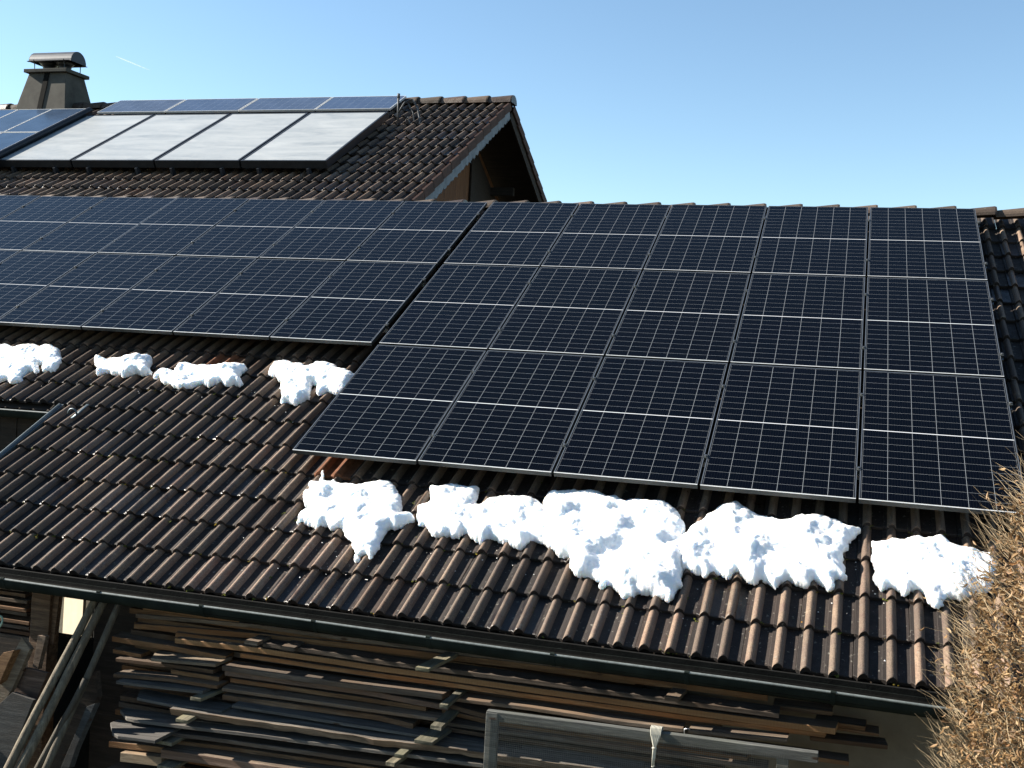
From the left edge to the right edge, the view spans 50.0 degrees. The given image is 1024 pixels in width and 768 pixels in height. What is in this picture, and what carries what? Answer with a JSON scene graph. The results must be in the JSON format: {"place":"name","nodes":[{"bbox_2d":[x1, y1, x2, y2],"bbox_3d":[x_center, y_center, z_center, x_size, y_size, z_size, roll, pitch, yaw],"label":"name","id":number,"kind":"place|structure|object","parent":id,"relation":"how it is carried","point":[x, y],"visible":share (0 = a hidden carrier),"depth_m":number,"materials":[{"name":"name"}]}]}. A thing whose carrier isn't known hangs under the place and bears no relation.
{"place":"outdoors","nodes":[
{"label":"outdoors","id":0,"kind":"place"},
{"bbox_2d":[0,0,1023,224],"label":"sky","id":1,"kind":"structure","parent":0,"point":[845,103],"materials":[{"name":"blue"}]},
{"label":"ground","id":2,"kind":"structure","parent":0,"visible":0},
{"bbox_2d":[0,52,546,202],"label":"farmhouse","id":3,"kind":"object","parent":2,"relation":"on","point":[473,149],"visible":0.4,"depth_m":16.00,"materials":[{"name":"tile"}]},
{"bbox_2d":[0,114,153,173],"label":"solar collector","id":4,"kind":"object","parent":3,"relation":"on","point":[64,146],"visible":0.82,"depth_m":16.97,"materials":[{"name":"glass"}]},
{"bbox_2d":[71,114,229,175],"bbox_3d":[-5.467,-3.684,16.829,1.380,0.220,2.300,4,31,17],"label":"solar collector","id":5,"kind":"object","parent":3,"relation":"on","point":[146,143],"visible":0.86,"depth_m":16.55,"materials":[{"name":"glass"}]},
{"bbox_2d":[154,113,308,176],"bbox_3d":[-4.130,-3.599,16.422,1.360,0.220,2.300,4,31,17],"label":"solar collector","id":6,"kind":"object","parent":3,"relation":"on","point":[232,140],"visible":0.83,"depth_m":16.15,"materials":[{"name":"glass"}]},
{"bbox_2d":[241,112,388,175],"bbox_3d":[-2.824,-3.516,16.024,1.315,0.220,2.300,4,31,17],"label":"solar collector","id":7,"kind":"object","parent":3,"relation":"on","point":[309,141],"visible":0.99,"depth_m":15.76,"materials":[{"name":"glass"}]},
{"bbox_2d":[0,194,1023,767],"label":"shed","id":8,"kind":"structure","parent":2,"relation":"on","point":[136,490],"depth_m":7.79,"materials":[{"name":"tile"}]},
{"bbox_2d":[0,692,36,767],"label":"wooden sheet","id":9,"kind":"object","parent":8,"relation":"on","point":[16,708],"visible":0.86,"depth_m":7.78,"materials":[{"name":"grey wood"}]},
{"bbox_2d":[0,344,61,383],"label":"snow patch","id":10,"kind":"object","parent":8,"relation":"on","point":[18,363],"visible":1,"depth_m":10.78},
{"bbox_2d":[3,601,97,767],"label":"wooden pole","id":11,"kind":"object","parent":8,"relation":"attached to","point":[18,747],"visible":0.88,"depth_m":7.45,"materials":[{"name":"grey wood"}]},
{"bbox_2d":[16,602,106,767],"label":"wooden pole","id":12,"kind":"object","parent":8,"relation":"attached to","point":[32,745],"visible":0.88,"depth_m":7.46,"materials":[{"name":"brown wood"}]},
{"bbox_2d":[94,353,152,377],"bbox_3d":[-3.739,-0.186,10.566,0.715,0.243,0.343,3,2,7],"label":"snow patch","id":13,"kind":"object","parent":8,"relation":"on","point":[127,365],"visible":1,"depth_m":10.49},
{"bbox_2d":[153,362,247,389],"bbox_3d":[-2.902,-0.080,10.249,0.944,0.276,0.385,3,2,9],"label":"snow patch","id":14,"kind":"object","parent":8,"relation":"on","point":[186,375],"visible":1,"depth_m":10.18,"materials":[{"name":"snow"}]},
{"bbox_2d":[268,360,353,405],"bbox_3d":[-1.868,-0.012,9.957,0.942,0.394,0.674,4,2,17],"label":"snow patch","id":15,"kind":"object","parent":8,"relation":"on","point":[297,380],"visible":0.95,"depth_m":9.87,"materials":[{"name":"snow"}]},
{"bbox_2d":[296,470,414,559],"bbox_3d":[-1.194,0.953,8.210,1.071,0.485,0.696,5,3,38],"label":"snow patch","id":16,"kind":"object","parent":8,"relation":"on","point":[365,517],"visible":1,"depth_m":8.05,"materials":[{"name":"snow"}]},
{"bbox_2d":[416,483,546,550],"bbox_3d":[-0.196,0.949,7.947,1.053,0.350,0.596,4,2,17],"label":"snow patch","id":17,"kind":"object","parent":8,"relation":"on","point":[452,511],"visible":0.98,"depth_m":7.85,"materials":[{"name":"snow"}]},
{"bbox_2d":[543,489,685,602],"bbox_3d":[0.665,1.073,7.548,1.131,0.574,0.960,4,2,17],"label":"snow patch","id":18,"kind":"object","parent":8,"relation":"on","point":[625,549],"visible":0.98,"depth_m":7.44,"materials":[{"name":"snow"}]},
{"bbox_2d":[561,451,859,479],"bbox_3d":[0.907,0.600,8.159,5.315,0.169,0.074,4,2,17],"label":"mounting rail","id":19,"kind":"object","parent":8,"relation":"on","point":[858,476],"visible":0.04,"depth_m":7.68,"materials":[{"name":"grey metal"}]},
{"bbox_2d":[292,345,485,464],"bbox_3d":[-0.962,0.120,9.162,1.063,0.048,1.755,4,31,17],"label":"photovoltaic module","id":20,"kind":"object","parent":19,"relation":"on","point":[392,403],"visible":1,"depth_m":9.05,"materials":[{"name":"glass"}]},
{"bbox_2d":[418,350,602,475],"bbox_3d":[0.048,0.182,8.854,1.063,0.049,1.755,4,31,17],"label":"photovoltaic module","id":21,"kind":"object","parent":19,"relation":"on","point":[514,412],"visible":1,"depth_m":8.74,"materials":[{"name":"glass"}]},
{"bbox_2d":[554,357,726,488],"bbox_3d":[1.058,0.245,8.546,1.063,0.049,1.755,4,31,17],"label":"photovoltaic module","id":22,"kind":"object","parent":19,"relation":"on","point":[646,421],"visible":1,"depth_m":8.43,"materials":[{"name":"glass"}]},
{"bbox_2d":[700,364,863,502],"bbox_3d":[2.068,0.310,8.238,1.063,0.049,1.755,4,31,17],"label":"photovoltaic module","id":23,"kind":"object","parent":19,"relation":"on","point":[783,431],"visible":1,"depth_m":8.12,"materials":[{"name":"glass"}]},
{"bbox_2d":[859,371,1023,517],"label":"photovoltaic module","id":24,"kind":"object","parent":19,"relation":"on","point":[938,442],"visible":0.96,"depth_m":7.83,"materials":[{"name":"glass"}]},
{"bbox_2d":[678,501,860,591],"bbox_3d":[1.704,1.069,7.348,1.190,0.462,0.750,4,2,17],"label":"snow patch","id":25,"kind":"object","parent":8,"relation":"on","point":[726,541],"visible":1,"depth_m":7.23,"materials":[{"name":"snow"}]},
{"bbox_2d":[871,534,996,608],"bbox_3d":[2.682,1.178,6.980,0.767,0.380,0.628,4,2,17],"label":"snow patch","id":26,"kind":"object","parent":8,"relation":"on","point":[908,565],"visible":0.88,"depth_m":6.92,"materials":[{"name":"snow"}]},
{"bbox_3d":[1.912,-1.181,11.084,5.315,0.169,0.074,4,2,17],"label":"mounting rail","id":27,"kind":"object","parent":8,"relation":"attached to","visible":0},
{"bbox_2d":[444,202,578,268],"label":"photovoltaic module","id":28,"kind":"object","parent":27,"relation":"on","point":[521,234],"visible":1,"depth_m":12.01,"materials":[{"name":"glass"}]},
{"bbox_2d":[541,203,670,271],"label":"photovoltaic module","id":29,"kind":"object","parent":27,"relation":"on","point":[611,236],"visible":1,"depth_m":11.70,"materials":[{"name":"glass"}]},
{"bbox_2d":[644,204,766,274],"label":"photovoltaic module","id":30,"kind":"object","parent":27,"relation":"on","point":[710,238],"visible":1,"depth_m":11.39,"materials":[{"name":"glass"}]},
{"bbox_2d":[752,206,869,276],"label":"photovoltaic module","id":31,"kind":"object","parent":27,"relation":"on","point":[813,240],"visible":1,"depth_m":11.08,"materials":[{"name":"glass"}]},
{"bbox_2d":[867,207,987,280],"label":"photovoltaic module","id":32,"kind":"object","parent":27,"relation":"on","point":[928,243],"visible":1,"depth_m":10.77,"materials":[{"name":"glass"}]},
{"bbox_3d":[1.409,-0.290,9.621,5.315,0.169,0.074,4,2,17],"label":"mounting rail","id":33,"kind":"object","parent":8,"relation":"attached to","visible":0},
{"bbox_2d":[379,264,538,351],"bbox_3d":[-0.460,-0.773,10.624,1.063,0.048,1.755,4,31,17],"label":"photovoltaic module","id":34,"kind":"object","parent":33,"relation":"on","point":[465,307],"visible":1,"depth_m":10.53,"materials":[{"name":"glass"}]},
{"bbox_2d":[489,267,640,358],"bbox_3d":[0.550,-0.709,10.316,1.063,0.048,1.755,4,31,17],"label":"photovoltaic module","id":35,"kind":"object","parent":33,"relation":"on","point":[571,311],"visible":1,"depth_m":10.23,"materials":[{"name":"glass"}]},
{"bbox_2d":[730,274,866,370],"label":"photovoltaic module","id":36,"kind":"object","parent":33,"relation":"on","point":[807,321],"visible":1,"depth_m":9.61,"materials":[{"name":"glass"}]},
{"bbox_2d":[864,277,1003,377],"bbox_3d":[3.581,-0.517,9.393,1.063,0.048,1.755,4,31,17],"label":"photovoltaic module","id":37,"kind":"object","parent":33,"relation":"on","point":[933,326],"visible":1,"depth_m":9.30,"materials":[{"name":"glass"}]},
{"bbox_3d":[1.695,-0.797,10.453,5.315,0.169,0.074,4,2,17],"label":"mounting rail","id":38,"kind":"object","parent":8,"relation":"attached to","visible":0},
{"bbox_2d":[606,271,749,364],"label":"photovoltaic module","id":39,"kind":"object","parent":38,"relation":"on","point":[683,316],"visible":1,"depth_m":9.92,"materials":[{"name":"glass"}]},
{"bbox_3d":[-4.741,-1.605,13.110,8.540,0.169,0.074,4,2,17],"label":"mounting rail","id":40,"kind":"object","parent":8,"relation":"attached to","visible":0},
{"bbox_2d":[0,196,106,250],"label":"photovoltaic module","id":41,"kind":"object","parent":40,"relation":"on","point":[29,224],"visible":1,"depth_m":14.03,"materials":[{"name":"glass"}]},
{"bbox_2d":[23,197,176,253],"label":"photovoltaic module","id":42,"kind":"object","parent":40,"relation":"on","point":[97,228],"visible":1,"depth_m":13.58,"materials":[{"name":"glass"}]},
{"bbox_2d":[98,198,248,256],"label":"photovoltaic module","id":43,"kind":"object","parent":40,"relation":"on","point":[175,227],"visible":1,"depth_m":13.26,"materials":[{"name":"glass"}]},
{"bbox_2d":[347,201,486,265],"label":"photovoltaic module","id":44,"kind":"object","parent":40,"relation":"on","point":[423,232],"visible":1,"depth_m":12.34,"materials":[{"name":"glass"}]},
{"bbox_2d":[483,709,817,767],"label":"screen","id":45,"kind":"object","parent":2,"relation":"on","point":[783,755],"visible":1,"depth_m":5.78,"materials":[{"name":"grey metal"}]},
{"bbox_2d":[906,435,1023,767],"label":"hedge","id":46,"kind":"object","parent":2,"relation":"on","point":[1013,736],"visible":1,"depth_m":4.63,"materials":[{"name":"brown plant"}]},
{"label":"board","id":47,"kind":"object","parent":2,"relation":"on","visible":0},
{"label":"board","id":48,"kind":"object","parent":47,"relation":"on","visible":0},
{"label":"board","id":49,"kind":"object","parent":48,"relation":"on","visible":0},
{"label":"board","id":50,"kind":"object","parent":49,"relation":"on","visible":0},
{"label":"board","id":51,"kind":"object","parent":50,"relation":"on","visible":0},
{"bbox_2d":[179,763,210,767],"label":"board","id":52,"kind":"object","parent":51,"relation":"on","point":[187,765],"depth_m":7.82,"materials":[{"name":"brown wood"}]},
{"bbox_2d":[188,762,225,767],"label":"board","id":53,"kind":"object","parent":52,"relation":"on","point":[211,766],"depth_m":7.78,"materials":[{"name":"orange wood"}]},
{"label":"board","id":54,"kind":"object","parent":53,"relation":"on","visible":0},
{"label":"board","id":55,"kind":"object","parent":54,"relation":"on","visible":0},
{"bbox_2d":[157,759,187,767],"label":"spacer stick","id":56,"kind":"object","parent":55,"relation":"on","point":[169,763],"visible":0.24,"depth_m":7.40,"materials":[{"name":"grey wood"}]},
{"bbox_2d":[161,744,346,767],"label":"board","id":57,"kind":"object","parent":56,"relation":"on","point":[215,757],"visible":0.97,"depth_m":7.33,"materials":[{"name":"brown wood"}]},
{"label":"board","id":58,"kind":"object","parent":55,"relation":"on","visible":0},
{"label":"board","id":59,"kind":"object","parent":58,"relation":"on","visible":0},
{"bbox_2d":[115,707,454,764],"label":"board","id":60,"kind":"object","parent":59,"relation":"on","point":[117,711],"visible":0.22,"depth_m":7.96,"materials":[{"name":"orange wood"}]},
{"bbox_2d":[157,736,185,745],"bbox_3d":[-2.212,2.394,7.676,0.123,0.024,0.704,4,2,19],"label":"spacer stick","id":61,"kind":"object","parent":60,"relation":"on","point":[170,741],"visible":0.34,"depth_m":7.36,"materials":[{"name":"grey wood"}]},
{"bbox_2d":[171,729,474,767],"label":"board","id":62,"kind":"object","parent":61,"relation":"on","point":[340,754],"visible":0.78,"depth_m":7.18,"materials":[{"name":"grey wood"}]},
{"bbox_2d":[120,708,483,767],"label":"board","id":63,"kind":"object","parent":62,"relation":"on","point":[150,717],"visible":0.7,"depth_m":7.20,"materials":[{"name":"brown wood"}]},
{"bbox_2d":[119,701,514,767],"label":"board","id":64,"kind":"object","parent":60,"relation":"on","point":[125,704],"visible":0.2,"depth_m":7.91,"materials":[{"name":"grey wood"}]},
{"bbox_2d":[120,689,529,767],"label":"board","id":65,"kind":"object","parent":64,"relation":"on","point":[131,696],"visible":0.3,"depth_m":7.93,"materials":[{"name":"brown wood"}]},
{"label":"board","id":66,"kind":"object","parent":65,"relation":"on","visible":0},
{"bbox_2d":[123,685,430,727],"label":"board","id":67,"kind":"object","parent":66,"relation":"on","point":[188,694],"visible":0.09,"depth_m":7.79,"materials":[{"name":"brown wood"}]},
{"bbox_2d":[176,699,221,723],"bbox_3d":[-2.098,2.227,7.617,0.091,0.024,0.703,4,2,15],"label":"spacer stick","id":68,"kind":"object","parent":67,"relation":"on","point":[186,718],"visible":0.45,"depth_m":7.31,"materials":[{"name":"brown wood"}]},
{"bbox_2d":[170,705,644,767],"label":"natural edge plank","id":69,"kind":"object","parent":68,"relation":"on","point":[235,716],"visible":0.76,"depth_m":6.95,"materials":[{"name":"brown wood"}]},
{"bbox_2d":[232,701,429,737],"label":"board","id":70,"kind":"object","parent":69,"relation":"on","point":[376,725],"visible":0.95,"depth_m":7.19,"materials":[{"name":"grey wood"}]},
{"bbox_2d":[222,692,419,728],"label":"board","id":71,"kind":"object","parent":70,"relation":"on","point":[408,722],"visible":0.74,"depth_m":7.28,"materials":[{"name":"brown wood"}]},
{"bbox_2d":[222,682,442,720],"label":"board","id":72,"kind":"object","parent":71,"relation":"on","point":[432,714],"visible":0.87,"depth_m":7.26,"materials":[{"name":"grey wood"}]},
{"bbox_2d":[230,677,429,710],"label":"board","id":73,"kind":"object","parent":72,"relation":"on","point":[331,693],"visible":0.73,"depth_m":7.32,"materials":[{"name":"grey wood"}]},
{"bbox_2d":[225,671,448,710],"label":"board","id":74,"kind":"object","parent":73,"relation":"on","point":[426,702],"visible":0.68,"depth_m":7.23,"materials":[{"name":"brown wood"}]},
{"bbox_2d":[222,661,451,699],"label":"board","id":75,"kind":"object","parent":74,"relation":"on","point":[343,681],"visible":1,"depth_m":7.27,"materials":[{"name":"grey wood"}]},
{"bbox_2d":[444,732,695,767],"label":"board","id":76,"kind":"object","parent":69,"relation":"on","point":[458,736],"visible":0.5,"depth_m":6.94,"materials":[{"name":"brown wood"}]},
{"bbox_2d":[445,726,725,767],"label":"board","id":77,"kind":"object","parent":76,"relation":"on","point":[569,746],"visible":0.51,"depth_m":6.79,"materials":[{"name":"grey wood"}]},
{"bbox_2d":[447,717,768,767],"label":"board","id":78,"kind":"object","parent":77,"relation":"on","point":[463,723],"visible":0.68,"depth_m":6.74,"materials":[{"name":"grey wood"}]},
{"bbox_2d":[442,710,750,760],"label":"board","id":79,"kind":"object","parent":78,"relation":"on","point":[740,756],"visible":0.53,"depth_m":6.80,"materials":[{"name":"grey wood"}]},
{"bbox_2d":[449,702,725,753],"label":"board","id":80,"kind":"object","parent":79,"relation":"on","point":[477,710],"visible":0.33,"depth_m":7.04,"materials":[{"name":"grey wood"}]},
{"bbox_2d":[456,693,685,731],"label":"board","id":81,"kind":"object","parent":80,"relation":"on","point":[599,716],"visible":0.94,"depth_m":6.83,"materials":[{"name":"brown wood"}]},
{"bbox_2d":[240,652,826,737],"bbox_3d":[0.010,1.951,7.023,3.868,0.074,0.141,4,2,17],"label":"board","id":82,"kind":"object","parent":81,"relation":"on","point":[325,666],"visible":0.62,"depth_m":6.97,"materials":[{"name":"brown wood"}]},
{"bbox_2d":[175,636,837,734],"bbox_3d":[-0.211,1.901,7.073,4.434,0.078,0.139,4,2,17],"label":"board","id":83,"kind":"object","parent":82,"relation":"on","point":[807,724],"visible":0.79,"depth_m":6.88,"materials":[{"name":"brown wood"}]},
{"bbox_2d":[263,639,779,717],"bbox_3d":[-0.042,1.855,7.006,3.407,0.056,0.144,4,2,17],"label":"board","id":84,"kind":"object","parent":83,"relation":"on","point":[773,711],"visible":0.94,"depth_m":6.90,"materials":[{"name":"brown wood"}]},
{"bbox_2d":[223,692,434,726],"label":"board","id":85,"kind":"object","parent":67,"relation":"on","point":[427,723],"depth_m":7.29,"materials":[{"name":"brown wood"}]},
{"bbox_2d":[122,663,229,682],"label":"board","id":86,"kind":"object","parent":85,"relation":"on","point":[127,666],"visible":0.14,"depth_m":7.93,"materials":[{"name":"orange wood"}]},
{"bbox_2d":[190,683,228,701],"bbox_3d":[-1.980,2.109,7.683,0.078,0.024,0.713,4,2,23],"label":"spacer stick","id":87,"kind":"object","parent":86,"relation":"on","point":[206,695],"visible":0.47,"depth_m":7.43,"materials":[{"name":"brown wood"}]},
{"bbox_2d":[116,678,212,693],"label":"board","id":88,"kind":"object","parent":87,"relation":"on","point":[165,685],"visible":0.88,"depth_m":7.56,"materials":[{"name":"brown wood"}]},
{"bbox_2d":[113,669,227,688],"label":"board","id":89,"kind":"object","parent":88,"relation":"on","point":[151,675],"visible":1,"depth_m":7.61,"materials":[{"name":"grey wood"}]},
{"bbox_2d":[171,668,225,680],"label":"board","id":90,"kind":"object","parent":89,"relation":"on","point":[218,676],"visible":0.77,"depth_m":7.62,"materials":[{"name":"brown wood"}]},
{"bbox_2d":[116,655,221,673],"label":"board","id":91,"kind":"object","parent":90,"relation":"on","point":[145,660],"visible":0.8,"depth_m":7.66,"materials":[{"name":"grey wood"}]},
{"bbox_2d":[151,650,231,666],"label":"board","id":92,"kind":"object","parent":91,"relation":"on","point":[166,656],"visible":1,"depth_m":7.57,"materials":[{"name":"grey wood"}]},
{"bbox_2d":[112,632,233,658],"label":"board","id":93,"kind":"object","parent":92,"relation":"on","point":[139,640],"visible":0.96,"depth_m":7.74,"materials":[{"name":"brown wood"}]},
{"bbox_2d":[129,663,601,722],"bbox_3d":[-1.084,2.108,7.560,3.425,0.036,0.282,4,2,17],"label":"board","id":94,"kind":"object","parent":86,"relation":"on","point":[169,669],"visible":0.07,"depth_m":7.83,"materials":[{"name":"brown wood"}]},
{"bbox_2d":[147,653,579,719],"bbox_3d":[-1.126,2.051,7.585,3.283,0.036,0.256,4,2,17],"label":"board","id":95,"kind":"object","parent":94,"relation":"on","point":[514,710],"visible":0.07,"depth_m":7.09,"materials":[{"name":"brown wood"}]},
{"bbox_2d":[135,645,495,697],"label":"board","id":96,"kind":"object","parent":95,"relation":"on","point":[153,650],"visible":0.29,"depth_m":7.60,"materials":[{"name":"orange wood"}]},
{"bbox_2d":[225,649,721,725],"bbox_3d":[-0.695,1.970,7.453,4.206,0.036,0.254,4,2,17],"label":"board","id":97,"kind":"object","parent":96,"relation":"on","point":[238,653],"visible":0.07,"depth_m":7.04,"materials":[{"name":"brown wood"}]},
{"bbox_2d":[131,629,176,640],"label":"board","id":98,"kind":"object","parent":97,"relation":"on","point":[158,634],"visible":0.14,"depth_m":7.89,"materials":[{"name":"brown wood"}]},
{"bbox_2d":[134,621,643,687],"bbox_3d":[-0.936,1.847,7.522,3.671,0.036,0.258,4,2,17],"label":"board","id":99,"kind":"object","parent":98,"relation":"on","point":[616,683],"visible":0.14,"depth_m":7.09,"materials":[{"name":"brown wood"}]},
{"bbox_2d":[138,618,584,679],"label":"board","id":100,"kind":"object","parent":99,"relation":"on","point":[176,623],"visible":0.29,"depth_m":7.32,"materials":[{"name":"orange wood"}]},
{"bbox_2d":[136,613,587,670],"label":"board","id":101,"kind":"object","parent":100,"relation":"on","point":[249,625],"visible":0.48,"depth_m":7.48,"materials":[{"name":"brown wood"}]},
{"bbox_2d":[134,622,767,700],"bbox_3d":[-0.569,1.804,7.283,4.430,0.158,0.145,4,2,17],"label":"board","id":102,"kind":"object","parent":99,"relation":"on","point":[242,633],"visible":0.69,"depth_m":7.15,"materials":[{"name":"brown wood"}]},
{"bbox_3d":[-4.456,-2.111,13.942,8.540,0.169,0.074,4,2,17],"label":"mounting rail","id":103,"kind":"object","parent":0,"visible":0},
{"bbox_2d":[177,199,324,258],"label":"photovoltaic module","id":104,"kind":"object","parent":103,"relation":"on","point":[254,228],"visible":1,"depth_m":12.95,"materials":[{"name":"glass"}]},
{"bbox_2d":[260,200,403,261],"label":"photovoltaic module","id":105,"kind":"object","parent":103,"relation":"on","point":[336,230],"visible":1,"depth_m":12.64,"materials":[{"name":"glass"}]},
{"bbox_3d":[-4.958,-1.221,12.479,8.540,0.169,0.074,4,2,17],"label":"mounting rail","id":106,"kind":"object","parent":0,"visible":0},
{"bbox_2d":[0,253,173,329],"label":"photovoltaic module","id":107,"kind":"object","parent":106,"relation":"on","point":[84,292],"visible":1,"depth_m":11.78,"materials":[{"name":"glass"}]},
{"bbox_2d":[82,256,256,334],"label":"photovoltaic module","id":108,"kind":"object","parent":106,"relation":"on","point":[172,295],"visible":1,"depth_m":11.47,"materials":[{"name":"glass"}]},
{"bbox_2d":[174,259,343,339],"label":"photovoltaic module","id":109,"kind":"object","parent":106,"relation":"on","point":[264,299],"visible":1,"depth_m":11.16,"materials":[{"name":"glass"}]},
{"bbox_2d":[270,261,435,345],"bbox_3d":[-1.528,-0.840,10.950,1.063,0.048,1.755,4,31,17],"label":"photovoltaic module","id":110,"kind":"object","parent":106,"relation":"on","point":[354,303],"visible":1,"depth_m":10.85,"materials":[{"name":"glass"}]},
{"bbox_3d":[-5.244,-0.714,11.647,8.540,0.169,0.074,4,2,17],"label":"mounting rail","id":111,"kind":"object","parent":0,"visible":0},
{"bbox_2d":[0,251,94,317],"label":"photovoltaic module","id":112,"kind":"object","parent":111,"relation":"on","point":[25,276],"visible":1,"depth_m":12.40,"materials":[{"name":"glass"}]},
{"bbox_3d":[-2.077,2.525,7.783,0.117,0.024,0.700,4,2,17],"label":"spacer stick","id":113,"kind":"object","parent":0,"visible":0},
{"bbox_2d":[109,737,344,767],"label":"board","id":114,"kind":"object","parent":113,"relation":"on","point":[114,742],"visible":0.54,"depth_m":7.53,"materials":[{"name":"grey wood"}]},
{"bbox_2d":[177,738,394,767],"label":"board","id":115,"kind":"object","parent":114,"relation":"on","point":[259,751],"visible":0.5,"depth_m":7.32,"materials":[{"name":"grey wood"}]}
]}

